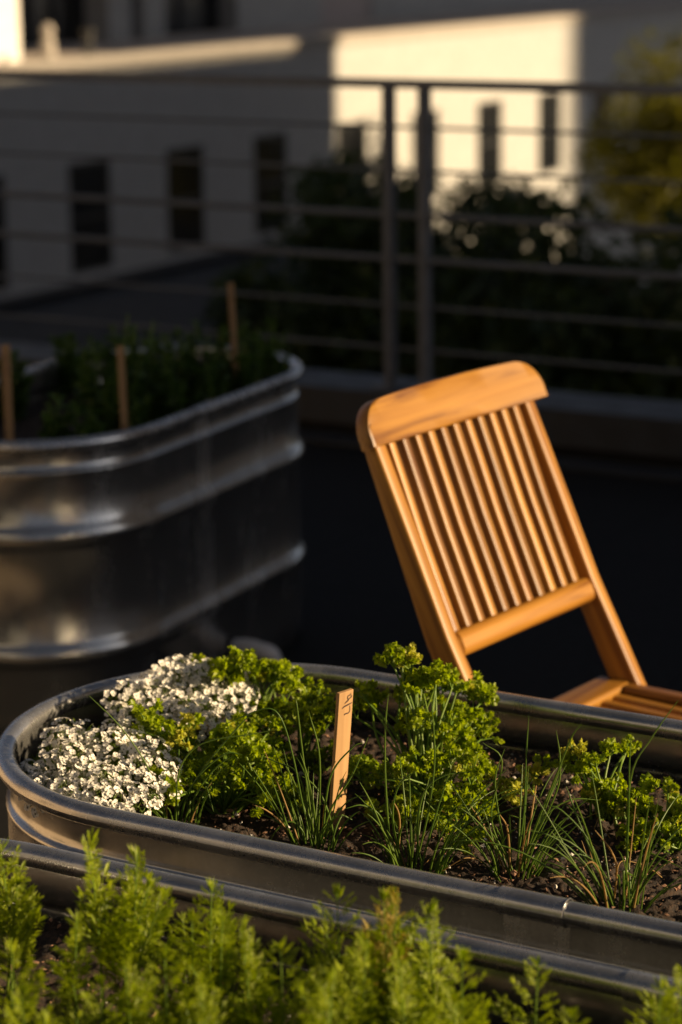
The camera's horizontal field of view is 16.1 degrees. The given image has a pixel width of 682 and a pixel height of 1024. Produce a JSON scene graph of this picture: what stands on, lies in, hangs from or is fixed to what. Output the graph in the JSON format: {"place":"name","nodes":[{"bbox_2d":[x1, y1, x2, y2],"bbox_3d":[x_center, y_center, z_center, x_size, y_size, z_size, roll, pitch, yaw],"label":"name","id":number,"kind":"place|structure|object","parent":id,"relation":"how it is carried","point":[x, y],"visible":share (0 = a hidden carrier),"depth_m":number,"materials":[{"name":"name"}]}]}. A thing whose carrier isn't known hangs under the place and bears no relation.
{"place":"outdoors","nodes":[
{"label":"outdoors","id":0,"kind":"place"},
{"bbox_2d":[0,0,681,298],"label":"office building","id":1,"kind":"structure","parent":0,"point":[578,41],"depth_m":37.54,"materials":[{"name":"paint"}]},
{"bbox_2d":[0,174,8,289],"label":"window","id":2,"kind":"structure","parent":1,"relation":"in","point":[4,281],"depth_m":30.79,"materials":[{"name":"black"}]},
{"bbox_2d":[41,24,56,58],"bbox_3d":[-4.207,-6.741,34.727,0.240,0.535,0.240,-1,14,0],"label":"roof vent","id":3,"kind":"object","parent":1,"relation":"on","point":[48,50],"visible":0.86,"depth_m":34.66,"materials":[{"name":"concrete"}]},
{"bbox_2d":[82,29,94,54],"bbox_3d":[-3.538,-6.524,33.911,0.180,0.480,0.180,-1,14,0],"label":"vent pipe","id":4,"kind":"object","parent":1,"relation":"on","point":[88,39],"visible":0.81,"depth_m":33.85,"materials":[{"name":"black"}]},
{"bbox_2d":[68,159,112,274],"bbox_3d":[-3.379,-3.960,32.365,0.066,1.460,0.960,7,16,29],"label":"window","id":5,"kind":"structure","parent":1,"relation":"in","point":[87,218],"depth_m":32.35,"materials":[{"name":"black glass"}]},
{"bbox_2d":[166,144,204,253],"bbox_3d":[-2.230,-4.445,34.310,0.066,1.460,0.960,7,16,29],"label":"window","id":6,"kind":"structure","parent":1,"relation":"in","point":[185,181],"depth_m":34.30,"materials":[{"name":"black glass"}]},
{"bbox_2d":[253,132,287,234],"bbox_3d":[-1.081,-4.930,36.254,0.066,1.460,0.960,7,16,29],"label":"window","id":7,"kind":"structure","parent":1,"relation":"in","point":[270,148],"depth_m":36.21,"materials":[{"name":"black glass"}]},
{"bbox_2d":[337,120,366,192],"bbox_3d":[0.153,-5.451,38.342,0.066,1.460,0.960,7,16,29],"label":"window","id":8,"kind":"structure","parent":1,"relation":"in","point":[348,138],"depth_m":38.30,"materials":[{"name":"black glass"}]},
{"bbox_2d":[412,109,438,196],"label":"window","id":9,"kind":"structure","parent":1,"relation":"in","point":[435,113],"depth_m":40.61,"materials":[{"name":"black"}]},
{"bbox_2d":[478,99,501,186],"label":"window","id":10,"kind":"structure","parent":1,"relation":"in","point":[490,112],"depth_m":42.45,"materials":[{"name":"black glass"}]},
{"bbox_2d":[538,92,560,173],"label":"window","id":11,"kind":"structure","parent":1,"relation":"in","point":[550,102],"depth_m":44.53,"materials":[{"name":"black"}]},
{"bbox_2d":[592,93,612,161],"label":"window","id":12,"kind":"structure","parent":1,"relation":"in","point":[599,99],"depth_m":46.44,"materials":[{"name":"black"}]},
{"bbox_2d":[641,77,659,147],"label":"window","id":13,"kind":"structure","parent":1,"relation":"in","point":[644,97],"depth_m":48.35,"materials":[{"name":"black"}]},
{"bbox_2d":[0,442,681,838],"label":"terrace floor","id":14,"kind":"structure","parent":0,"point":[358,610],"depth_m":5.75,"materials":[{"name":"grey concrete"}]},
{"bbox_2d":[0,344,305,735],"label":"stock tank","id":15,"kind":"object","parent":14,"relation":"on","point":[143,548],"visible":0.84,"depth_m":4.69,"materials":[{"name":"metal"}]},
{"bbox_2d":[0,378,200,439],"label":"soil","id":16,"kind":"structure","parent":15,"relation":"in","point":[29,426],"depth_m":5.08,"materials":[{"name":"brown soil"}]},
{"bbox_2d":[1,344,13,439],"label":"plant stake","id":17,"kind":"object","parent":16,"relation":"on","point":[7,394],"visible":0.71,"depth_m":4.57,"materials":[{"name":"brown wood"}]},
{"bbox_2d":[0,350,34,421],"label":"leafy herb","id":18,"kind":"object","parent":16,"relation":"on","point":[21,383],"visible":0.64,"depth_m":5.07,"materials":[{"name":"green plant"}]},
{"bbox_2d":[37,393,88,439],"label":"leafy herb","id":19,"kind":"object","parent":16,"relation":"on","point":[56,427],"visible":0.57,"depth_m":4.63,"materials":[{"name":"green plant"}]},
{"bbox_2d":[47,332,92,394],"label":"leafy herb","id":20,"kind":"object","parent":16,"relation":"on","point":[66,374],"visible":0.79,"depth_m":5.33,"materials":[{"name":"green plant"}]},
{"bbox_2d":[63,409,106,437],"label":"leafy herb","id":21,"kind":"object","parent":16,"relation":"on","point":[92,424],"visible":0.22,"depth_m":4.64,"materials":[{"name":"green plant"}]},
{"bbox_2d":[72,340,119,431],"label":"leafy herb","id":22,"kind":"object","parent":16,"relation":"on","point":[98,400],"visible":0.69,"depth_m":4.77,"materials":[{"name":"green plant"}]},
{"bbox_2d":[90,325,132,392],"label":"leafy herb","id":23,"kind":"object","parent":16,"relation":"on","point":[109,357],"visible":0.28,"depth_m":5.21,"materials":[{"name":"green plant"}]},
{"bbox_2d":[117,345,127,429],"bbox_3d":[-0.423,-0.212,4.701,0.017,0.225,0.009,-1,14,0],"label":"plant stake","id":24,"kind":"object","parent":16,"relation":"on","point":[122,387],"visible":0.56,"depth_m":4.69,"materials":[{"name":"brown wood"}]},
{"bbox_2d":[102,388,153,433],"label":"leafy herb","id":25,"kind":"object","parent":16,"relation":"on","point":[136,413],"visible":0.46,"depth_m":4.76,"materials":[{"name":"green plant"}]},
{"bbox_2d":[112,314,157,418],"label":"leafy herb","id":26,"kind":"object","parent":16,"relation":"on","point":[135,373],"visible":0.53,"depth_m":4.82,"materials":[{"name":"green plant"}]},
{"bbox_2d":[134,321,179,423],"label":"leafy herb","id":27,"kind":"object","parent":16,"relation":"on","point":[153,357],"visible":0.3,"depth_m":4.91,"materials":[{"name":"green plant"}]},
{"bbox_2d":[144,355,188,420],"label":"leafy herb","id":28,"kind":"object","parent":16,"relation":"on","point":[167,401],"visible":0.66,"depth_m":4.85,"materials":[{"name":"green plant"}]},
{"bbox_2d":[156,326,196,408],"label":"leafy herb","id":29,"kind":"object","parent":16,"relation":"on","point":[184,367],"visible":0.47,"depth_m":4.97,"materials":[{"name":"green plant"}]},
{"bbox_2d":[175,319,224,393],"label":"leafy herb","id":30,"kind":"object","parent":16,"relation":"on","point":[218,363],"visible":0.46,"depth_m":5.00,"materials":[{"name":"green plant"}]},
{"bbox_2d":[189,363,232,410],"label":"leafy herb","id":31,"kind":"object","parent":16,"relation":"on","point":[215,389],"visible":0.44,"depth_m":4.95,"materials":[{"name":"green plant"}]},
{"bbox_2d":[200,323,243,392],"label":"leafy herb","id":32,"kind":"object","parent":16,"relation":"on","point":[223,371],"visible":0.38,"depth_m":5.09,"materials":[{"name":"green plant"}]},
{"bbox_2d":[227,283,237,385],"bbox_3d":[-0.226,-0.372,5.074,0.020,0.220,0.009,-1,14,0],"label":"plant stake","id":33,"kind":"object","parent":16,"relation":"on","point":[232,312],"visible":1,"depth_m":5.07,"materials":[{"name":"brown wood"}]},
{"bbox_2d":[228,344,266,392],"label":"leafy herb","id":34,"kind":"object","parent":16,"relation":"on","point":[244,378],"visible":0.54,"depth_m":5.06,"materials":[{"name":"green plant"}]},
{"bbox_2d":[236,321,259,383],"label":"leafy herb","id":35,"kind":"object","parent":16,"relation":"on","point":[246,338],"visible":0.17,"depth_m":5.25,"materials":[{"name":"green plant"}]},
{"bbox_2d":[251,318,291,382],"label":"leafy herb","id":36,"kind":"object","parent":16,"relation":"on","point":[271,357],"visible":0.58,"depth_m":5.19,"materials":[{"name":"green plant"}]},
{"bbox_2d":[0,663,681,978],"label":"stock tank","id":37,"kind":"object","parent":14,"relation":"on","point":[570,928],"visible":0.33,"depth_m":2.56,"materials":[{"name":"metal"}]},
{"bbox_2d":[61,716,681,922],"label":"soil","id":38,"kind":"structure","parent":37,"relation":"in","point":[670,905],"depth_m":2.71,"materials":[{"name":"brown soil"}]},
{"bbox_2d":[19,745,99,817],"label":"alyssum plant","id":39,"kind":"object","parent":38,"relation":"on","point":[35,774],"visible":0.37,"depth_m":2.73,"materials":[{"name":"white plant"}]},
{"bbox_2d":[18,717,182,815],"bbox_3d":[-0.284,0.296,2.771,0.185,0.100,0.294,-5,14,-17],"label":"alyssum plant","id":40,"kind":"object","parent":38,"relation":"on","point":[93,774],"visible":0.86,"depth_m":2.73,"materials":[{"name":"white plant"}]},
{"bbox_2d":[100,653,259,752],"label":"alyssum plant","id":41,"kind":"object","parent":38,"relation":"on","point":[175,696],"visible":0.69,"depth_m":2.95,"materials":[{"name":"white plant"}]},
{"bbox_2d":[95,701,281,824],"bbox_3d":[-0.172,0.282,2.705,0.175,0.162,0.125,-10,16,-33],"label":"chive clump","id":42,"kind":"object","parent":38,"relation":"on","point":[176,811],"visible":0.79,"depth_m":2.71,"materials":[{"name":"green plant"}]},
{"bbox_2d":[128,698,310,819],"bbox_3d":[-0.141,0.282,2.783,0.205,0.132,0.204,-3,14,-8],"label":"parsley plant","id":43,"kind":"object","parent":38,"relation":"on","point":[236,776],"visible":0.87,"depth_m":2.77,"materials":[{"name":"green plant"}]},
{"bbox_2d":[191,645,313,739],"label":"parsley plant","id":44,"kind":"object","parent":38,"relation":"on","point":[236,664],"visible":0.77,"depth_m":2.97,"materials":[{"name":"green plant"}]},
{"bbox_2d":[218,701,376,852],"bbox_3d":[-0.019,0.293,2.620,0.195,0.178,0.162,11,18,41],"label":"chive clump","id":45,"kind":"object","parent":38,"relation":"on","point":[313,817],"visible":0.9,"depth_m":2.64,"materials":[{"name":"green plant"}]},
{"bbox_2d":[279,679,352,779],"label":"parsley plant","id":46,"kind":"object","parent":38,"relation":"on","point":[317,704],"visible":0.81,"depth_m":2.88,"materials":[{"name":"green plant"}]},
{"bbox_2d":[328,688,352,831],"bbox_3d":[-0.002,0.299,2.705,0.018,0.209,0.033,10,17,39],"label":"plant stake","id":47,"kind":"object","parent":38,"relation":"on","point":[342,726],"visible":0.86,"depth_m":2.69,"materials":[{"name":"brown wood"}]},
{"bbox_2d":[99,713,681,920],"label":"bark chips","id":48,"kind":"object","parent":38,"relation":"on","point":[512,872],"visible":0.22,"depth_m":2.70,"materials":[{"name":"brown wood"}]},
{"bbox_2d":[133,723,672,888],"bbox_3d":[0.412,0.384,2.562,1.689,0.017,0.521,7,16,29],"label":"perlite","id":49,"kind":"object","parent":38,"relation":"on","point":[300,773],"visible":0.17,"depth_m":2.68,"materials":[{"name":"beige"}]},
{"bbox_2d":[347,740,500,855],"bbox_3d":[0.098,0.309,2.727,0.146,0.099,0.280,-12,17,-38],"label":"parsley plant","id":50,"kind":"object","parent":38,"relation":"on","point":[465,760],"visible":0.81,"depth_m":2.71,"materials":[{"name":"green plant"}]},
{"bbox_2d":[352,641,504,798],"bbox_3d":[0.108,0.237,2.839,0.208,0.186,0.166,-5,14,-18],"label":"parsley plant","id":51,"kind":"object","parent":38,"relation":"on","point":[459,717],"visible":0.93,"depth_m":2.82,"materials":[{"name":"green plant"}]},
{"bbox_2d":[348,694,531,874],"bbox_3d":[0.104,0.293,2.556,0.198,0.205,0.183,-1,14,0],"label":"chive clump","id":52,"kind":"object","parent":38,"relation":"on","point":[439,866],"visible":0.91,"depth_m":2.58,"materials":[{"name":"green plant"}]},
{"bbox_2d":[442,857,481,870],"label":"dry stalk","id":53,"kind":"object","parent":38,"relation":"on","point":[460,860],"visible":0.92,"depth_m":2.57,"materials":[{"name":"beige plant"}]},
{"bbox_2d":[474,753,554,806],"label":"parsley plant","id":54,"kind":"object","parent":38,"relation":"on","point":[536,770],"visible":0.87,"depth_m":2.75,"materials":[{"name":"green plant"}]},
{"bbox_2d":[434,717,598,881],"bbox_3d":[0.185,0.304,2.560,0.183,0.179,0.137,-1,14,0],"label":"chive clump","id":55,"kind":"object","parent":38,"relation":"on","point":[520,866],"visible":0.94,"depth_m":2.57,"materials":[{"name":"green plant"}]},
{"bbox_2d":[462,701,681,912],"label":"chive clump","id":56,"kind":"object","parent":38,"relation":"on","point":[633,902],"visible":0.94,"depth_m":2.47,"materials":[{"name":"green plant"}]},
{"bbox_2d":[552,734,653,825],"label":"parsley plant","id":57,"kind":"object","parent":38,"relation":"on","point":[609,797],"visible":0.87,"depth_m":2.72,"materials":[{"name":"green plant"}]},
{"bbox_2d":[615,771,681,853],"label":"parsley plant","id":58,"kind":"object","parent":38,"relation":"on","point":[671,823],"visible":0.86,"depth_m":2.65,"materials":[{"name":"green plant"}]},
{"bbox_2d":[0,838,681,1023],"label":"stock tank","id":59,"kind":"object","parent":14,"relation":"on","point":[597,993],"visible":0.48,"depth_m":2.32,"materials":[{"name":"metal"}]},
{"bbox_2d":[0,909,467,1023],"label":"soil","id":60,"kind":"structure","parent":59,"relation":"in","point":[51,933],"depth_m":2.35,"materials":[{"name":"brown soil"}]},
{"bbox_2d":[0,836,46,1005],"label":"carrot plant","id":61,"kind":"object","parent":60,"relation":"on","point":[24,931],"visible":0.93,"depth_m":2.27,"materials":[{"name":"green plant"}]},
{"bbox_2d":[0,937,53,1023],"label":"carrot plant","id":62,"kind":"object","parent":60,"relation":"on","point":[39,974],"visible":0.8,"depth_m":2.06,"materials":[{"name":"green plant"}]},
{"bbox_2d":[2,978,73,1023],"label":"carrot plant","id":63,"kind":"object","parent":60,"relation":"on","point":[21,990],"visible":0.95,"depth_m":1.99,"materials":[{"name":"green plant"}]},
{"bbox_2d":[35,1009,58,1023],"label":"carrot plant","id":64,"kind":"object","parent":60,"relation":"on","point":[45,1015],"visible":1,"depth_m":1.96,"materials":[{"name":"green plant"}]},
{"bbox_2d":[38,908,116,1023],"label":"carrot plant","id":65,"kind":"object","parent":60,"relation":"on","point":[69,981],"visible":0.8,"depth_m":2.15,"materials":[{"name":"green plant"}]},
{"bbox_2d":[31,973,128,1023],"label":"carrot plant","id":66,"kind":"object","parent":60,"relation":"on","point":[100,981],"visible":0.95,"depth_m":2.02,"materials":[{"name":"green plant"}]},
{"bbox_2d":[72,826,177,1023],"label":"carrot plant","id":67,"kind":"object","parent":60,"relation":"on","point":[152,926],"visible":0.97,"depth_m":2.20,"materials":[{"name":"green plant"}]},
{"bbox_2d":[85,844,168,1018],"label":"carrot plant","id":68,"kind":"object","parent":60,"relation":"on","point":[131,886],"visible":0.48,"depth_m":2.21,"materials":[{"name":"green plant"}]},
{"bbox_2d":[89,950,178,1023],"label":"carrot plant","id":69,"kind":"object","parent":60,"relation":"on","point":[158,1017],"visible":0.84,"depth_m":2.05,"materials":[{"name":"green plant"}]},
{"bbox_2d":[114,943,226,1023],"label":"carrot plant","id":70,"kind":"object","parent":60,"relation":"on","point":[163,952],"visible":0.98,"depth_m":2.02,"materials":[{"name":"green plant"}]},
{"bbox_2d":[146,907,238,1023],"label":"carrot plant","id":71,"kind":"object","parent":60,"relation":"on","point":[171,1008],"visible":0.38,"depth_m":2.14,"materials":[{"name":"green plant"}]},
{"bbox_2d":[172,970,227,1023],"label":"carrot plant","id":72,"kind":"object","parent":60,"relation":"on","point":[203,1015],"visible":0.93,"depth_m":2.00,"materials":[{"name":"green plant"}]},
{"bbox_2d":[161,876,239,1003],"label":"carrot plant","id":73,"kind":"object","parent":60,"relation":"on","point":[218,902],"visible":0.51,"depth_m":2.22,"materials":[{"name":"green plant"}]},
{"bbox_2d":[174,908,255,1023],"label":"carrot plant","id":74,"kind":"object","parent":60,"relation":"on","point":[230,952],"visible":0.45,"depth_m":2.14,"materials":[{"name":"green plant"}]},
{"bbox_2d":[1,918,452,1018],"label":"bark chips","id":75,"kind":"object","parent":60,"relation":"on","point":[88,985],"visible":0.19,"depth_m":2.35,"materials":[{"name":"brown wood"}]},
{"bbox_2d":[225,915,323,1023],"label":"carrot plant","id":76,"kind":"object","parent":60,"relation":"on","point":[274,1017],"visible":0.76,"depth_m":2.11,"materials":[{"name":"green plant"}]},
{"bbox_2d":[222,936,341,1023],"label":"carrot plant","id":77,"kind":"object","parent":60,"relation":"on","point":[299,1005],"visible":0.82,"depth_m":2.05,"materials":[{"name":"green plant"}]},
{"bbox_2d":[296,964,361,1023],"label":"carrot plant","id":78,"kind":"object","parent":60,"relation":"on","point":[319,1017],"visible":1,"depth_m":1.98,"materials":[{"name":"green plant"}]},
{"bbox_2d":[295,883,402,1022],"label":"carrot plant","id":79,"kind":"object","parent":60,"relation":"on","point":[332,946],"visible":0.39,"depth_m":2.15,"materials":[{"name":"green plant"}]},
{"bbox_2d":[295,928,425,1023],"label":"carrot plant","id":80,"kind":"object","parent":60,"relation":"on","point":[360,1004],"visible":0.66,"depth_m":2.05,"materials":[{"name":"green plant"}]},
{"bbox_2d":[346,886,436,1022],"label":"carrot plant","id":81,"kind":"object","parent":60,"relation":"on","point":[383,895],"visible":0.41,"depth_m":2.13,"materials":[{"name":"green plant"}]},
{"bbox_2d":[358,885,441,1023],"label":"carrot plant","id":82,"kind":"object","parent":60,"relation":"on","point":[387,964],"visible":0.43,"depth_m":2.12,"materials":[{"name":"green plant"}]},
{"bbox_2d":[369,941,455,1023],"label":"carrot plant","id":83,"kind":"object","parent":60,"relation":"on","point":[405,987],"visible":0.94,"depth_m":2.03,"materials":[{"name":"green plant"}]},
{"bbox_2d":[399,897,478,1023],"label":"carrot plant","id":84,"kind":"object","parent":60,"relation":"on","point":[434,929],"visible":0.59,"depth_m":2.10,"materials":[{"name":"green plant"}]},
{"bbox_2d":[391,944,491,1023],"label":"carrot plant","id":85,"kind":"object","parent":60,"relation":"on","point":[437,978],"visible":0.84,"depth_m":2.05,"materials":[{"name":"green plant"}]},
{"bbox_2d":[415,987,483,1023],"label":"carrot plant","id":86,"kind":"object","parent":60,"relation":"on","point":[454,999],"visible":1,"depth_m":1.98,"materials":[{"name":"green plant"}]},
{"bbox_2d":[488,955,570,1023],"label":"carrot plant","id":87,"kind":"object","parent":60,"relation":"on","point":[535,963],"visible":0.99,"depth_m":2.08,"materials":[{"name":"green plant"}]},
{"bbox_2d":[557,1006,590,1023],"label":"carrot plant","id":88,"kind":"object","parent":60,"relation":"on","point":[571,1013],"visible":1,"depth_m":1.96,"materials":[{"name":"green plant"}]},
{"bbox_2d":[622,974,681,1023],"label":"carrot plant","id":89,"kind":"object","parent":60,"relation":"on","point":[669,1013],"visible":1,"depth_m":2.04,"materials":[{"name":"green plant"}]},
{"bbox_2d":[642,964,681,1023],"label":"carrot plant","id":90,"kind":"object","parent":60,"relation":"on","point":[655,1005],"visible":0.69,"depth_m":2.08,"materials":[{"name":"green plant"}]},
{"bbox_2d":[0,340,681,468],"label":"roof kerb","id":91,"kind":"structure","parent":14,"relation":"on","point":[629,430],"depth_m":7.12,"materials":[{"name":"grey metal"}]},
{"bbox_2d":[0,70,681,390],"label":"railing","id":92,"kind":"object","parent":91,"relation":"on","point":[389,214],"visible":0.85,"depth_m":7.33,"materials":[{"name":"metal"}]},
{"bbox_2d":[356,361,681,719],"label":"folding chair","id":93,"kind":"object","parent":14,"relation":"on","point":[489,541],"visible":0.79,"depth_m":3.42,"materials":[{"name":"brown wood"}]},
{"label":"ground","id":94,"kind":"structure","parent":0,"visible":0},
{"bbox_2d":[200,256,383,373],"bbox_3d":[-0.238,2.303,14.578,1.148,7.745,1.270,-1,14,0],"label":"street tree","id":95,"kind":"object","parent":94,"relation":"on","point":[255,310],"visible":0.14,"depth_m":13.47,"materials":[{"name":"green plant"}]},
{"bbox_2d":[0,239,634,348],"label":"annex building","id":96,"kind":"structure","parent":94,"relation":"on","point":[138,305],"depth_m":16.96,"materials":[{"name":"concrete"}]},
{"bbox_2d":[280,156,379,245],"bbox_3d":[-0.061,0.225,23.811,1.063,7.437,1.159,-1,14,0],"label":"street tree","id":97,"kind":"object","parent":94,"relation":"on","point":[314,180],"visible":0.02,"depth_m":22.82,"materials":[{"name":"green plant"}]},
{"bbox_2d":[258,147,576,379],"bbox_3d":[0.460,1.934,14.879,2.384,8.302,2.323,-13,18,-40],"label":"street tree","id":98,"kind":"object","parent":94,"relation":"on","point":[361,280],"visible":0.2,"depth_m":13.78,"materials":[{"name":"green plant"}]},
{"bbox_2d":[432,168,573,254],"bbox_3d":[1.640,-0.059,25.690,1.620,7.065,2.088,-1,14,0],"label":"street tree","id":99,"kind":"object","parent":94,"relation":"on","point":[479,194],"visible":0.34,"depth_m":24.81,"materials":[{"name":"green plant"}]},
{"bbox_2d":[381,178,681,401],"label":"street tree","id":100,"kind":"object","parent":94,"relation":"on","point":[544,293],"visible":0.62,"depth_m":12.79,"materials":[{"name":"green plant"}]},
{"bbox_2d":[568,23,681,289],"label":"street tree","id":101,"kind":"object","parent":94,"relation":"on","point":[659,158],"visible":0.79,"depth_m":37.57,"materials":[{"name":"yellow plant"}]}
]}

